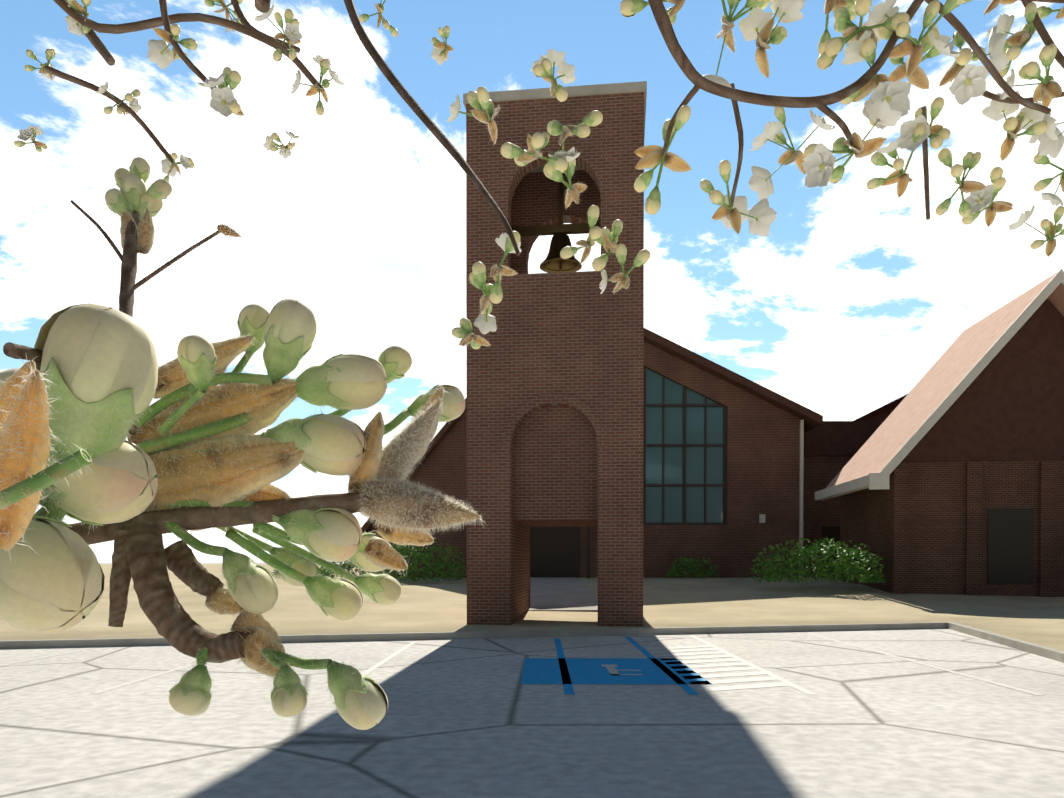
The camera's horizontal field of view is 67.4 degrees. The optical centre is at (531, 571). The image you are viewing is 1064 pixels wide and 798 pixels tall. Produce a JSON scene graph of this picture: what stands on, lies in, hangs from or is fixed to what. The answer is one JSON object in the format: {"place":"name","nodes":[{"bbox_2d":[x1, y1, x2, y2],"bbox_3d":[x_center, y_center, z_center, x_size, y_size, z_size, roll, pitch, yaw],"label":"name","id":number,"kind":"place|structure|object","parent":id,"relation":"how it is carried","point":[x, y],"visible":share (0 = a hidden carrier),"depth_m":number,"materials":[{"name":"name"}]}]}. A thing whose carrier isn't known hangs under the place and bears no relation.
{"place":"outdoors","nodes":[
{"label":"outdoors","id":0,"kind":"place"},
{"bbox_2d":[0,562,1063,797],"bbox_3d":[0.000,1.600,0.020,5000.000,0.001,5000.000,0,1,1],"label":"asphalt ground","id":1,"kind":"structure","parent":0,"point":[470,718],"depth_m":7.75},
{"bbox_2d":[65,0,270,65],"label":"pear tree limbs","id":2,"kind":"object","parent":1,"relation":"on","point":[262,6],"visible":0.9,"depth_m":0.56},
{"bbox_2d":[0,165,448,710],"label":"sepals","id":3,"kind":"object","parent":2,"relation":"attached to","point":[99,418],"visible":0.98,"depth_m":0.10,"materials":[{"name":"green plant"}]},
{"bbox_2d":[0,157,464,729],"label":"flower buds","id":4,"kind":"object","parent":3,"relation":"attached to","point":[54,579],"visible":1,"depth_m":0.08,"materials":[{"name":"beige plant"}]},
{"bbox_2d":[0,13,962,712],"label":"pear fuzz","id":5,"kind":"object","parent":2,"relation":"attached to","point":[396,479],"visible":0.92,"depth_m":0.10,"materials":[{"name":"white"}]},
{"bbox_2d":[14,0,1063,349],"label":"blossoms","id":6,"kind":"object","parent":2,"relation":"attached to","point":[886,104],"visible":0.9,"depth_m":0.42,"materials":[{"name":"white plant"}]},
{"bbox_2d":[19,0,1063,346],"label":"buds","id":7,"kind":"object","parent":2,"relation":"attached to","point":[845,22],"visible":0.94,"depth_m":0.39,"materials":[{"name":"green plant"}]},
{"bbox_2d":[0,633,1042,694],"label":"parking markings","id":8,"kind":"object","parent":1,"relation":"on","point":[567,673],"visible":0.85,"depth_m":11.72,"materials":[{"name":"blue paint"}]},
{"bbox_2d":[0,622,1063,662],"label":"kerb","id":9,"kind":"structure","parent":1,"relation":"on","point":[1042,651],"depth_m":16.57,"materials":[{"name":"concrete"}]},
{"bbox_2d":[0,564,1063,650],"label":"lawn island","id":10,"kind":"structure","parent":0,"point":[429,605],"depth_m":21.70,"materials":[{"name":"beige sand"}]},
{"bbox_2d":[272,563,337,577],"bbox_3d":[-10.571,-0.324,36.880,3.096,1.265,2.280,0,1,1],"label":"shrub","id":11,"kind":"object","parent":10,"relation":"on","point":[276,571],"visible":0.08,"depth_m":36.52,"materials":[{"name":"green plant"}]},
{"bbox_2d":[318,559,391,578],"bbox_3d":[-7.867,-0.341,35.721,3.216,1.322,2.491,0,1,1],"label":"shrub","id":12,"kind":"object","parent":10,"relation":"on","point":[347,565],"visible":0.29,"depth_m":35.17,"materials":[{"name":"green plant"}]},
{"bbox_2d":[361,538,465,581],"bbox_3d":[-4.550,-0.462,30.585,4.081,1.757,2.968,0,1,1],"label":"shrub","id":13,"kind":"object","parent":10,"relation":"on","point":[454,568],"visible":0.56,"depth_m":30.16,"materials":[{"name":"green plant"}]},
{"bbox_2d":[463,81,646,626],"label":"bell tower","id":14,"kind":"structure","parent":10,"relation":"on","point":[554,388],"depth_m":18.26,"materials":[{"name":"brick"}]},
{"bbox_2d":[361,328,822,577],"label":"church","id":15,"kind":"structure","parent":10,"relation":"on","point":[723,453],"depth_m":37.92,"materials":[{"name":"brick"}]},
{"bbox_2d":[664,555,717,577],"bbox_3d":[7.317,-0.228,36.757,2.440,1.103,1.886,0,1,1],"label":"shrub","id":16,"kind":"object","parent":10,"relation":"on","point":[689,563],"visible":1,"depth_m":36.47,"materials":[{"name":"green plant"}]},
{"bbox_2d":[751,537,885,583],"bbox_3d":[10.185,-0.423,28.502,4.787,1.701,3.105,0,1,1],"label":"shrub","id":17,"kind":"object","parent":10,"relation":"on","point":[800,569],"visible":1,"depth_m":28.05,"materials":[{"name":"green plant"}]},
{"bbox_2d":[827,558,854,580],"bbox_3d":[13.651,-0.220,32.325,3.570,1.197,2.532,0,1,1],"label":"shrub","id":18,"kind":"object","parent":10,"relation":"on","point":[838,572],"visible":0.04,"depth_m":32.24,"materials":[{"name":"green plant"}]},
{"bbox_2d":[803,421,883,576],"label":"link block","id":19,"kind":"structure","parent":10,"relation":"on","point":[831,448],"depth_m":39.60,"materials":[{"name":"brick"}]},
{"bbox_2d":[854,394,907,420],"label":"hall","id":20,"kind":"structure","parent":10,"relation":"on","point":[883,413],"depth_m":45.64,"materials":[{"name":"brown"}]},
{"bbox_2d":[815,269,1063,596],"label":"wing gable","id":21,"kind":"structure","parent":10,"relation":"on","point":[948,479],"depth_m":27.73,"materials":[{"name":"brick"}]},
{"bbox_2d":[0,0,1063,561],"label":"sky","id":22,"kind":"structure","parent":0,"point":[851,296],"materials":[{"name":"white"}]},
{"bbox_2d":[3,0,1063,662],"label":"branches","id":23,"kind":"object","parent":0,"point":[143,558],"visible":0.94,"depth_m":0.10,"materials":[{"name":"brown wood"}]},
{"bbox_2d":[217,225,480,528],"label":"fuzzy buds","id":24,"kind":"object","parent":23,"relation":"attached to","point":[396,467],"visible":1,"depth_m":0.10,"materials":[{"name":"brown plant"}]},
{"bbox_2d":[0,0,1063,677],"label":"bud scales","id":25,"kind":"object","parent":23,"relation":"attached to","point":[204,414],"visible":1,"depth_m":0.10,"materials":[{"name":"brown plant"}]},
{"bbox_2d":[528,577,597,609],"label":"path","id":26,"kind":"structure","parent":0,"point":[560,593],"depth_m":25.54,"materials":[{"name":"concrete"}]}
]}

